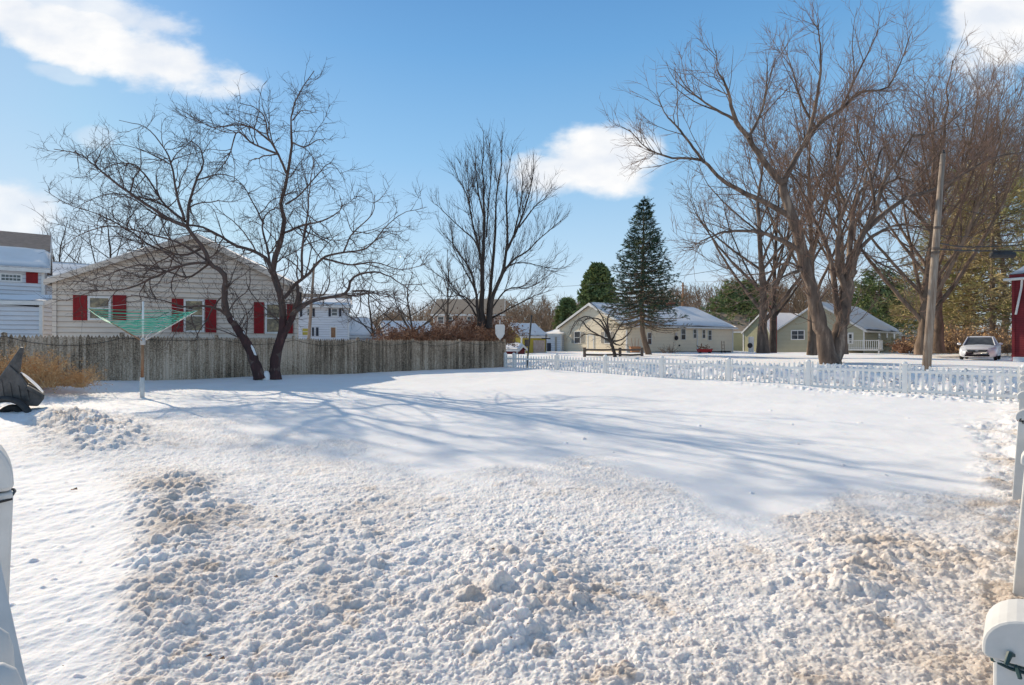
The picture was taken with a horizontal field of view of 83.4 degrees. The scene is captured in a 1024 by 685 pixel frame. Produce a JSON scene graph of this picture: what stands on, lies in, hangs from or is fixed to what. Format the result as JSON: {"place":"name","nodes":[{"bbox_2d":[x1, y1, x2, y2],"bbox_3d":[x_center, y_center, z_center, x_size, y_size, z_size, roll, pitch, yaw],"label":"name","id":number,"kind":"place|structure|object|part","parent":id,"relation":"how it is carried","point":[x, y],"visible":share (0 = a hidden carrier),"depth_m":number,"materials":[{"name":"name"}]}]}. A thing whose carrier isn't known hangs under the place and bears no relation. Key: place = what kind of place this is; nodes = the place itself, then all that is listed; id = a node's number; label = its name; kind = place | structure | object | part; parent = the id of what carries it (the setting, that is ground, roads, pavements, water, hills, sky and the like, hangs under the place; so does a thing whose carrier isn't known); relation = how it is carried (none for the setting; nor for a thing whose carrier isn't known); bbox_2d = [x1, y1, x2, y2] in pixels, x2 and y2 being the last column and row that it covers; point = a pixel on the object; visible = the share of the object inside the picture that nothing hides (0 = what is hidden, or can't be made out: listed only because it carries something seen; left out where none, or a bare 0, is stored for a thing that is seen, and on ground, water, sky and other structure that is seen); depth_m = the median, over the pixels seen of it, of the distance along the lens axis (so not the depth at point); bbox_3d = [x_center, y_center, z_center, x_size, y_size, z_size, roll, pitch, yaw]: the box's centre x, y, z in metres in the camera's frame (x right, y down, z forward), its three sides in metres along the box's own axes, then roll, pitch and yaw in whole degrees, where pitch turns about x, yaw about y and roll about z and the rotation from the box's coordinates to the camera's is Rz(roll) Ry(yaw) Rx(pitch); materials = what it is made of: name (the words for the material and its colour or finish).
{"place":"outdoors","nodes":[
{"label":"outdoors","id":0,"kind":"place"},
{"bbox_2d":[0,351,1023,684],"bbox_3d":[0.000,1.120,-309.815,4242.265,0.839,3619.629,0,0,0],"label":"snow ground","id":1,"kind":"structure","parent":0,"point":[594,511],"depth_m":4.39,"materials":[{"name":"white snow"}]},
{"bbox_2d":[0,445,13,598],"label":"tall gate post","id":2,"kind":"object","parent":1,"relation":"on","point":[6,486],"visible":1,"depth_m":1.45,"materials":[{"name":"white plastic"}]},
{"bbox_2d":[0,488,15,502],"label":"fence cord","id":3,"kind":"object","parent":2,"relation":"attached to","point":[9,499],"visible":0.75,"depth_m":1.46,"materials":[{"name":"black plastic"}]},
{"bbox_2d":[0,562,26,684],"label":"open gate","id":4,"kind":"structure","parent":1,"relation":"on","point":[12,672],"depth_m":0.98,"materials":[{"name":"white plastic"}]},
{"bbox_2d":[0,347,44,412],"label":"dump cart","id":5,"kind":"object","parent":1,"relation":"on","point":[19,391],"visible":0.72,"depth_m":9.90,"materials":[{"name":"black plastic"}]},
{"bbox_2d":[0,294,51,337],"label":"side wing","id":6,"kind":"structure","parent":1,"relation":"on","point":[22,315],"depth_m":24.12,"materials":[{"name":"white wood"}]},
{"bbox_2d":[0,231,52,294],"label":"two storey house","id":7,"kind":"structure","parent":1,"relation":"on","point":[26,267],"depth_m":27.39,"materials":[{"name":"white"}]},
{"bbox_2d":[0,273,21,282],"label":"window","id":8,"kind":"structure","parent":7,"relation":"in","point":[4,277],"depth_m":26.74,"materials":[{"name":"white glass"}]},
{"bbox_2d":[0,343,91,387],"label":"dry weeds","id":9,"kind":"object","parent":1,"relation":"on","point":[37,372],"visible":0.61,"depth_m":12.54,"materials":[{"name":"brown plant"}]},
{"bbox_2d":[39,370,88,387],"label":"dry weeds","id":10,"kind":"object","parent":1,"relation":"on","point":[59,385],"visible":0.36,"depth_m":12.71,"materials":[{"name":"brown plant"}]},
{"bbox_2d":[33,211,97,262],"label":"bare tree","id":11,"kind":"object","parent":1,"relation":"on","point":[60,250],"visible":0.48,"depth_m":45.74,"materials":[{"name":"brown plant"}]},
{"bbox_2d":[47,261,89,294],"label":"wing","id":12,"kind":"structure","parent":1,"relation":"on","point":[64,265],"depth_m":35.73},
{"bbox_2d":[46,361,112,392],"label":"dry weeds","id":13,"kind":"object","parent":1,"relation":"on","point":[79,384],"visible":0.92,"depth_m":12.75,"materials":[{"name":"brown plant"}]},
{"bbox_2d":[39,210,156,262],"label":"bare tree","id":14,"kind":"object","parent":1,"relation":"on","point":[110,254],"visible":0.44,"depth_m":42.96,"materials":[{"name":"brown plant"}]},
{"bbox_2d":[88,301,196,397],"bbox_3d":[-8.139,0.249,12.686,1.698,2.310,1.685,0,0,42],"label":"rotary clothesline","id":15,"kind":"object","parent":1,"relation":"on","point":[142,377],"visible":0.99,"depth_m":12.68,"materials":[{"name":"white plastic"}]},
{"bbox_2d":[43,233,302,371],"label":"gable house","id":16,"kind":"structure","parent":1,"relation":"on","point":[63,324],"depth_m":21.45,"materials":[{"name":"grey wood"}]},
{"bbox_2d":[88,296,110,319],"bbox_3d":[-14.834,-1.232,20.677,0.702,0.867,0.072,0,0,-20],"label":"window","id":17,"kind":"structure","parent":16,"relation":"in","point":[92,301],"depth_m":20.66,"materials":[{"name":"glass"}]},
{"bbox_2d":[184,299,204,331],"bbox_3d":[-12.007,-1.010,21.719,0.693,1.247,0.072,0,0,-20],"label":"window","id":18,"kind":"structure","parent":16,"relation":"in","point":[200,313],"depth_m":21.72,"materials":[{"name":"glass"}]},
{"bbox_2d":[265,303,278,333],"bbox_3d":[-9.399,-0.956,22.682,0.633,1.219,0.072,0,0,-20],"label":"window","id":19,"kind":"structure","parent":16,"relation":"in","point":[271,327],"depth_m":22.65,"materials":[{"name":"glass"}]},
{"bbox_2d":[21,49,443,379],"bbox_3d":[-8.841,-3.733,17.409,13.325,10.110,5.448,0,0,0],"label":"fruit tree","id":20,"kind":"object","parent":1,"relation":"on","point":[274,372],"visible":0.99,"depth_m":17.16,"materials":[{"name":"brown plant"}]},
{"bbox_2d":[0,332,505,380],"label":"stockade fence","id":21,"kind":"object","parent":1,"relation":"on","point":[221,358],"visible":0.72,"depth_m":17.96,"materials":[{"name":"brown wood"}]},
{"bbox_2d":[0,336,505,345],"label":"string light cable","id":22,"kind":"object","parent":21,"relation":"attached to","point":[224,340],"visible":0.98,"depth_m":16.93,"materials":[{"name":"black plastic"}]},
{"bbox_2d":[307,263,314,339],"bbox_3d":[-13.985,-2.670,40.000,0.582,5.704,0.240,0,0,0],"label":"utility pole","id":23,"kind":"object","parent":1,"relation":"on","point":[310,319],"visible":0.53,"depth_m":39.92,"materials":[{"name":"brown wood"}]},
{"bbox_2d":[298,293,352,340],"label":"white house","id":24,"kind":"structure","parent":1,"relation":"on","point":[325,325],"depth_m":45.49,"materials":[{"name":"white wood"}]},
{"bbox_2d":[302,328,307,335],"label":"window","id":25,"kind":"structure","parent":24,"relation":"in","point":[305,330],"depth_m":44.99,"materials":[{"name":"yellow"}]},
{"bbox_2d":[331,325,334,336],"bbox_3d":[-14.178,-0.887,45.609,0.341,0.980,0.106,0,0,-17],"label":"door","id":26,"kind":"structure","parent":24,"relation":"in","point":[332,329],"depth_m":45.61,"materials":[{"name":"brown wood"}]},
{"bbox_2d":[331,308,337,315],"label":"window","id":27,"kind":"structure","parent":24,"relation":"in","point":[334,311],"depth_m":45.65,"materials":[{"name":"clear glass"}]},
{"bbox_2d":[349,317,378,340],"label":"garage","id":28,"kind":"structure","parent":1,"relation":"on","point":[359,330],"depth_m":52.09,"materials":[{"name":"white"}]},
{"bbox_2d":[341,281,410,334],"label":"tree","id":29,"kind":"object","parent":1,"relation":"on","point":[371,328],"visible":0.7,"depth_m":42.03,"materials":[{"name":"brown plant"}]},
{"bbox_2d":[377,321,431,339],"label":"garage","id":30,"kind":"structure","parent":1,"relation":"on","point":[392,324],"depth_m":51.19,"materials":[{"name":"white"}]},
{"bbox_2d":[372,272,458,329],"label":"tree","id":31,"kind":"object","parent":1,"relation":"on","point":[410,315],"visible":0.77,"depth_m":39.95,"materials":[{"name":"brown plant"}]},
{"bbox_2d":[366,318,517,346],"bbox_3d":[-3.878,-0.469,30.215,8.548,1.859,4.503,0,0,0],"label":"dry hedge","id":32,"kind":"object","parent":1,"relation":"on","point":[437,333],"visible":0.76,"depth_m":29.50,"materials":[{"name":"brown plant"}]},
{"bbox_2d":[407,245,488,328],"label":"tree","id":33,"kind":"object","parent":1,"relation":"on","point":[447,306],"visible":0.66,"depth_m":54.68,"materials":[{"name":"brown plant"}]},
{"bbox_2d":[430,299,505,329],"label":"brick house","id":34,"kind":"structure","parent":1,"relation":"on","point":[461,304],"depth_m":61.09,"materials":[{"name":"brown brick"}]},
{"bbox_2d":[437,316,443,323],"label":"window","id":35,"kind":"structure","parent":34,"relation":"in","point":[441,318],"depth_m":59.96,"materials":[{"name":"clear glass"}]},
{"bbox_2d":[429,306,530,346],"bbox_3d":[-1.884,-0.753,32.395,6.218,2.662,5.019,0,0,27],"label":"dry shrub","id":36,"kind":"object","parent":1,"relation":"on","point":[515,328],"visible":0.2,"depth_m":31.80,"materials":[{"name":"brown plant"}]},
{"bbox_2d":[495,320,504,339],"bbox_3d":[-0.584,-0.366,28.053,0.487,1.465,0.106,0,0,0],"label":"shield sign","id":37,"kind":"object","parent":1,"relation":"on","point":[499,330],"visible":0.86,"depth_m":28.00,"materials":[{"name":"white metal"}]},
{"bbox_2d":[422,119,582,327],"bbox_3d":[-0.657,-6.717,31.129,8.605,11.912,5.261,0,0,0],"label":"bare tree","id":38,"kind":"object","parent":1,"relation":"on","point":[479,314],"visible":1,"depth_m":30.75,"materials":[{"name":"brown plant"}]},
{"bbox_2d":[506,343,527,353],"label":"red building","id":39,"kind":"structure","parent":1,"relation":"on","point":[521,348],"depth_m":46.86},
{"bbox_2d":[506,322,548,352],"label":"yellow building","id":40,"kind":"structure","parent":1,"relation":"on","point":[537,341],"depth_m":51.38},
{"bbox_2d":[533,340,544,352],"bbox_3d":[2.422,0.525,51.553,1.350,1.450,0.050,0,0,-39],"label":"garage door","id":41,"kind":"structure","parent":40,"relation":"in","point":[538,345],"depth_m":51.48,"materials":[{"name":"grey metal"}]},
{"bbox_2d":[527,315,532,367],"bbox_3d":[0.759,0.027,25.500,0.302,2.480,0.090,0,0,0],"label":"marker post","id":42,"kind":"object","parent":1,"relation":"on","point":[531,316],"visible":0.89,"depth_m":25.47,"materials":[{"name":"black plastic"}]},
{"bbox_2d":[542,334,549,350],"bbox_3d":[2.661,0.000,45.000,0.700,1.330,0.069,0,0,0],"label":"lamp post","id":43,"kind":"object","parent":1,"relation":"on","point":[545,338],"visible":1,"depth_m":45.00,"materials":[{"name":"black metal"}]},
{"bbox_2d":[546,329,564,350],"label":"white garage","id":44,"kind":"structure","parent":1,"relation":"on","point":[555,341],"depth_m":57.34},
{"bbox_2d":[547,343,550,350],"bbox_3d":[3.626,0.600,57.668,0.611,1.100,0.040,0,0,29],"label":"garage door","id":45,"kind":"structure","parent":44,"relation":"in","point":[548,344],"depth_m":57.59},
{"bbox_2d":[552,297,577,329],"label":"evergreen tree","id":46,"kind":"object","parent":1,"relation":"on","point":[567,306],"visible":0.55,"depth_m":89.15,"materials":[{"name":"green plant"}]},
{"bbox_2d":[572,261,619,314],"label":"evergreen tree","id":47,"kind":"object","parent":1,"relation":"on","point":[597,274],"visible":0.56,"depth_m":73.85,"materials":[{"name":"green plant"}]},
{"bbox_2d":[566,299,634,356],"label":"weeping tree","id":48,"kind":"object","parent":1,"relation":"on","point":[607,332],"visible":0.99,"depth_m":36.99,"materials":[{"name":"brown plant"}]},
{"bbox_2d":[583,347,643,356],"bbox_3d":[6.696,0.776,38.000,3.990,0.892,0.195,0,0,0],"label":"split rail fence","id":49,"kind":"object","parent":1,"relation":"on","point":[620,349],"visible":0.89,"depth_m":37.94,"materials":[{"name":"brown wood"}]},
{"bbox_2d":[629,338,639,351],"bbox_3d":[9.626,0.214,45.050,0.800,1.102,0.700,0,0,0],"label":"planter","id":50,"kind":"object","parent":1,"relation":"on","point":[633,347],"visible":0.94,"depth_m":44.79,"materials":[{"name":"brown wood"}]},
{"bbox_2d":[597,196,692,354],"bbox_3d":[9.626,-4.833,42.094,6.808,11.747,6.619,0,0,0],"label":"spruce tree","id":51,"kind":"object","parent":1,"relation":"on","point":[641,282],"visible":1,"depth_m":41.56,"materials":[{"name":"green plant"}]},
{"bbox_2d":[556,302,738,352],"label":"ranch house","id":52,"kind":"structure","parent":1,"relation":"on","point":[705,328],"depth_m":54.45,"materials":[{"name":"beige"}]},
{"bbox_2d":[574,331,580,343],"bbox_3d":[6.341,-0.488,55.718,0.072,1.212,0.990,0,0,-32],"label":"window","id":53,"kind":"structure","parent":52,"relation":"in","point":[576,333],"depth_m":55.70,"materials":[{"name":"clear glass"}]},
{"bbox_2d":[588,335,592,348],"bbox_3d":[7.408,-0.027,54.041,0.040,1.269,0.727,0,0,-32],"label":"door","id":54,"kind":"structure","parent":52,"relation":"in","point":[590,337],"depth_m":54.05,"materials":[{"name":"beige"}]},
{"bbox_2d":[604,331,610,343],"bbox_3d":[8.637,-0.456,52.043,0.072,1.141,0.882,0,0,-32],"label":"window","id":55,"kind":"structure","parent":52,"relation":"in","point":[605,342],"depth_m":52.17,"materials":[{"name":"clear glass"}]},
{"bbox_2d":[647,332,651,344],"bbox_3d":[12.301,-0.357,51.423,0.534,1.083,0.072,0,0,-32],"label":"window","id":56,"kind":"structure","parent":52,"relation":"in","point":[649,334],"depth_m":51.41,"materials":[{"name":"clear glass"}]},
{"bbox_2d":[681,328,685,339],"bbox_3d":[16.011,-0.770,53.741,0.642,1.078,0.072,0,0,-32],"label":"window","id":57,"kind":"structure","parent":52,"relation":"in","point":[683,331],"depth_m":53.75,"materials":[{"name":"clear glass"}]},
{"bbox_2d":[693,329,696,338],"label":"window","id":58,"kind":"structure","parent":52,"relation":"in","point":[694,330],"depth_m":54.56,"materials":[{"name":"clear glass"}]},
{"bbox_2d":[702,329,705,338],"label":"window","id":59,"kind":"structure","parent":52,"relation":"in","point":[703,330],"depth_m":55.23,"materials":[{"name":"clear glass"}]},
{"bbox_2d":[708,330,711,340],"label":"window","id":60,"kind":"structure","parent":52,"relation":"in","point":[709,331],"depth_m":55.69,"materials":[{"name":"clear glass"}]},
{"bbox_2d":[361,274,950,331],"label":"wood","id":61,"kind":"object","parent":1,"relation":"on","point":[543,319],"visible":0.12,"depth_m":100.48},
{"bbox_2d":[659,342,677,352],"bbox_3d":[12.970,0.398,47.689,2.062,0.973,2.221,0,0,0],"label":"bare bush","id":62,"kind":"object","parent":1,"relation":"on","point":[669,350],"visible":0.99,"depth_m":47.33,"materials":[{"name":"brown plant"}]},
{"bbox_2d":[681,282,685,305],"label":"utility pole","id":63,"kind":"object","parent":1,"relation":"on","point":[682,285],"visible":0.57,"depth_m":71.91,"materials":[{"name":"brown wood"}]},
{"bbox_2d":[697,344,712,352],"bbox_3d":[16.926,0.534,50.534,1.514,1.001,1.021,0,0,0],"label":"wagon","id":64,"kind":"object","parent":1,"relation":"on","point":[703,350],"visible":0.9,"depth_m":50.19,"materials":[{"name":"red paint"}]},
{"bbox_2d":[708,312,751,350],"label":"olive garage","id":65,"kind":"structure","parent":1,"relation":"on","point":[737,340],"depth_m":70.56,"materials":[{"name":"green wood"}]},
{"bbox_2d":[700,276,778,324],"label":"pine tree","id":66,"kind":"object","parent":1,"relation":"on","point":[739,307],"visible":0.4,"depth_m":73.70,"materials":[{"name":"green plant"}]},
{"bbox_2d":[504,352,1023,400],"bbox_3d":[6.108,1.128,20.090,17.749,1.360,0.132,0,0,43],"label":"picket fence","id":67,"kind":"object","parent":1,"relation":"on","point":[809,373],"visible":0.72,"depth_m":17.33,"materials":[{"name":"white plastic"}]},
{"bbox_2d":[707,150,826,351],"bbox_3d":[18.921,-6.797,40.261,9.123,14.983,8.337,0,0,0],"label":"bare tree","id":68,"kind":"object","parent":1,"relation":"on","point":[772,340],"visible":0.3,"depth_m":40.85,"materials":[{"name":"brown plant"}]},
{"bbox_2d":[665,111,873,352],"bbox_3d":[15.737,-7.563,37.630,10.615,16.502,12.971,0,0,-42],"label":"bare tree","id":69,"kind":"object","parent":1,"relation":"on","point":[762,346],"visible":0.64,"depth_m":36.74,"materials":[{"name":"brown plant"}]},
{"bbox_2d":[741,312,797,351],"bbox_3d":[29.623,-0.853,64.945,6.360,5.006,3.804,0,0,-29],"label":"olive annex","id":70,"kind":"object","parent":1,"relation":"on","point":[749,330],"visible":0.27,"depth_m":63.96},
{"bbox_2d":[747,337,753,351],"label":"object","id":71,"kind":"object","parent":70,"relation":"in","point":[750,345],"visible":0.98,"depth_m":60.50,"materials":[{"name":"white metal"}]},
{"bbox_2d":[599,0,1023,364],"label":"maple tree","id":72,"kind":"object","parent":1,"relation":"on","point":[830,346],"visible":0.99,"depth_m":26.80,"materials":[{"name":"brown plant"}]},
{"bbox_2d":[703,33,921,354],"bbox_3d":[18.357,-8.620,36.314,11.482,18.851,11.050,0,0,43],"label":"bare tree","id":73,"kind":"object","parent":1,"relation":"on","point":[811,347],"visible":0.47,"depth_m":35.93,"materials":[{"name":"beige plant"}]},
{"bbox_2d":[737,48,932,353],"bbox_3d":[19.137,-8.471,35.218,10.434,18.368,11.359,0,0,31],"label":"bare tree","id":74,"kind":"object","parent":1,"relation":"on","point":[845,245],"visible":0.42,"depth_m":34.50,"materials":[{"name":"beige plant"}]},
{"bbox_2d":[770,302,900,353],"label":"sage house","id":75,"kind":"structure","parent":1,"relation":"on","point":[869,333],"depth_m":58.86,"materials":[{"name":"green"}]},
{"bbox_2d":[791,330,804,339],"bbox_3d":[29.422,-0.775,59.187,1.347,1.015,0.072,0,0,45],"label":"window","id":76,"kind":"structure","parent":75,"relation":"in","point":[795,334],"depth_m":59.15,"materials":[{"name":"clear glass"}]},
{"bbox_2d":[848,333,851,343],"bbox_3d":[32.837,-0.365,55.791,0.346,1.021,0.046,0,0,45],"label":"door","id":77,"kind":"structure","parent":75,"relation":"in","point":[849,334],"depth_m":55.77,"materials":[{"name":"white wood"}]},
{"bbox_2d":[851,264,919,339],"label":"pine tree","id":78,"kind":"object","parent":1,"relation":"on","point":[869,279],"visible":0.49,"depth_m":78.70,"materials":[{"name":"green plant"}]},
{"bbox_2d":[886,336,914,353],"bbox_3d":[34.419,0.233,50.289,2.640,1.560,2.988,0,0,14],"label":"rusty bush","id":79,"kind":"object","parent":1,"relation":"on","point":[903,348],"visible":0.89,"depth_m":50.19,"materials":[{"name":"brown plant"}]},
{"bbox_2d":[893,318,917,341],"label":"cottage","id":80,"kind":"structure","parent":1,"relation":"on","point":[902,334],"depth_m":77.29,"materials":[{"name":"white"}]},
{"bbox_2d":[805,21,1023,354],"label":"bare tree","id":81,"kind":"object","parent":1,"relation":"on","point":[921,318],"visible":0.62,"depth_m":33.24,"materials":[{"name":"beige plant"}]},
{"bbox_2d":[843,36,1023,352],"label":"bare tree","id":82,"kind":"object","parent":1,"relation":"on","point":[938,343],"visible":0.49,"depth_m":35.76,"materials":[{"name":"beige plant"}]},
{"bbox_2d":[922,150,945,370],"bbox_3d":[16.163,-3.023,22.001,0.975,8.784,0.363,0,0,0],"label":"utility pole","id":83,"kind":"object","parent":1,"relation":"on","point":[930,319],"visible":0.93,"depth_m":21.96,"materials":[{"name":"brown wood"}]},
{"bbox_2d":[409,250,930,294],"bbox_3d":[2.392,-5.489,57.509,6.827,3.924,75.926,0,0,-26],"label":"overhead wire","id":84,"kind":"object","parent":83,"relation":"attached to","point":[748,264],"visible":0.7,"depth_m":35.01,"materials":[{"name":"black plastic"}]},
{"bbox_2d":[940,235,1015,260],"bbox_3d":[20.976,-4.375,25.726,12.081,0.539,0.085,0,0,-38],"label":"overhead wire","id":85,"kind":"object","parent":83,"relation":"attached to","point":[976,238],"visible":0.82,"depth_m":25.44,"materials":[{"name":"black plastic"}]},
{"bbox_2d":[940,249,1023,251],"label":"overhead wire","id":86,"kind":"object","parent":83,"relation":"attached to","point":[981,250],"visible":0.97,"depth_m":23.02,"materials":[{"name":"black plastic"}]},
{"bbox_2d":[989,251,1016,257],"bbox_3d":[19.876,-3.568,23.300,1.000,0.295,0.250,0,0,0],"label":"splice box","id":87,"kind":"object","parent":86,"relation":"hanging from","point":[1007,254],"visible":1,"depth_m":23.21,"materials":[{"name":"black plastic"}]},
{"bbox_2d":[940,243,1023,247],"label":"overhead wire","id":88,"kind":"object","parent":83,"relation":"attached to","point":[981,246],"visible":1,"depth_m":23.06,"materials":[{"name":"black plastic"}]},
{"bbox_2d":[942,203,1022,214],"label":"overhead wire","id":89,"kind":"object","parent":83,"relation":"attached to","point":[980,213],"visible":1,"depth_m":22.04,"materials":[{"name":"black plastic"}]},
{"bbox_2d":[878,212,1013,351],"bbox_3d":[42.943,-5.443,56.070,12.955,15.246,13.638,0,0,-41],"label":"pine tree","id":90,"kind":"object","parent":1,"relation":"on","point":[911,321],"visible":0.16,"depth_m":55.94,"materials":[{"name":"green plant"}]},
{"bbox_2d":[874,30,1023,335],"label":"bare tree","id":91,"kind":"object","parent":1,"relation":"on","point":[1011,122],"visible":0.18,"depth_m":61.76,"materials":[{"name":"brown plant"}]},
{"bbox_2d":[881,65,1023,330],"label":"bare tree","id":92,"kind":"object","parent":1,"relation":"on","point":[961,163],"visible":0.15,"depth_m":60.25,"materials":[{"name":"brown plant"}]},
{"bbox_2d":[884,143,1023,355],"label":"pine tree","id":93,"kind":"object","parent":1,"relation":"on","point":[992,310],"visible":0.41,"depth_m":49.30,"materials":[{"name":"plant"}]},
{"bbox_2d":[898,318,1011,355],"bbox_3d":[35.706,-0.254,44.505,12.488,3.192,8.725,0,0,0],"label":"tan brush","id":94,"kind":"object","parent":1,"relation":"on","point":[951,342],"visible":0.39,"depth_m":43.07,"materials":[{"name":"brown plant"}]},
{"bbox_2d":[957,336,1002,359],"bbox_3d":[31.603,0.372,38.789,2.375,1.593,5.106,0,0,43],"label":"parked car","id":95,"kind":"object","parent":1,"relation":"on","point":[980,346],"visible":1,"depth_m":37.53,"materials":[{"name":"white metal"}]},
{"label":"windows","id":96,"kind":"part","parent":95,"relation":"part of","materials":[{"name":"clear glass"}]},
{"bbox_2d":[982,370,1023,684],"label":"side picket fence","id":97,"kind":"object","parent":1,"relation":"on","point":[1003,633],"visible":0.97,"depth_m":1.26,"materials":[{"name":"white plastic"}]},
{"bbox_2d":[990,651,1023,679],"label":"fence cord","id":98,"kind":"object","parent":97,"relation":"attached to","point":[1009,655],"visible":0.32,"depth_m":1.21,"materials":[{"name":"green plastic"}]},
{"bbox_2d":[1003,266,1023,361],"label":"red house","id":99,"kind":"structure","parent":1,"relation":"on","point":[1016,277],"depth_m":29.82,"materials":[{"name":"red wood"}]},
{"bbox_2d":[0,0,1023,333],"label":"sky","id":100,"kind":"structure","parent":0,"point":[407,78],"materials":[{"name":"blue"}]}
]}

